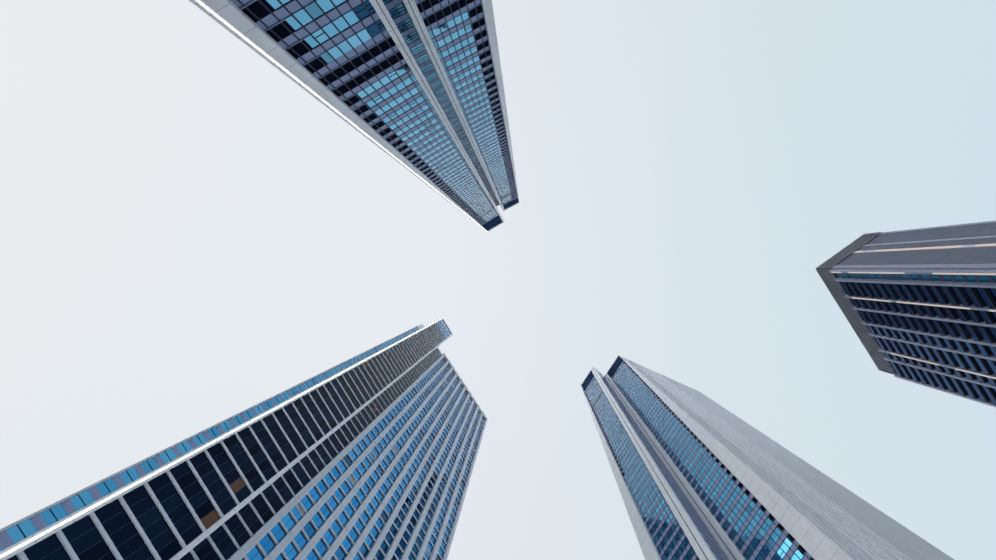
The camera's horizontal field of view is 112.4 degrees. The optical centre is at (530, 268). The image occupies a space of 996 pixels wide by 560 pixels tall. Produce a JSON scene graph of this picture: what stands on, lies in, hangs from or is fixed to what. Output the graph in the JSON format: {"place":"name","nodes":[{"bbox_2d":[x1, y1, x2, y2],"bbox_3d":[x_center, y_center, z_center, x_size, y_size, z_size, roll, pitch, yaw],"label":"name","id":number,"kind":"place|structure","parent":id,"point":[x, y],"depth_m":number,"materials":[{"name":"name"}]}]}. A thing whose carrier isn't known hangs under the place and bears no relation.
{"place":"outdoors","nodes":[
{"label":"outdoors","id":0,"kind":"place"},
{"bbox_2d":[0,317,486,559],"bbox_3d":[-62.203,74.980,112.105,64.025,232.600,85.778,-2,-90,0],"label":"skyscraper","id":1,"kind":"structure","parent":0,"point":[371,454],"depth_m":86.70,"materials":[{"name":"blue glass"}]},
{"bbox_2d":[189,0,518,231],"bbox_3d":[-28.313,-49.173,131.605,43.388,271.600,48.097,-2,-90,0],"label":"tower","id":2,"kind":"structure","parent":0,"point":[415,88],"depth_m":63.21,"materials":[{"name":"blue glass"}]},
{"bbox_2d":[0,0,995,559],"label":"sky","id":3,"kind":"structure","parent":0,"point":[190,238],"materials":[{"name":"white"}]},
{"bbox_2d":[581,355,953,559],"bbox_3d":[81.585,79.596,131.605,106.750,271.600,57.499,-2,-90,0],"label":"tower","id":4,"kind":"structure","parent":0,"point":[698,475],"depth_m":107.27,"materials":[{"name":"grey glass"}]},
{"bbox_2d":[816,221,995,406],"bbox_3d":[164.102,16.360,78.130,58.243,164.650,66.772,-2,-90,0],"label":"tower","id":5,"kind":"structure","parent":0,"point":[917,306],"depth_m":126.00,"materials":[{"name":"grey glass"}]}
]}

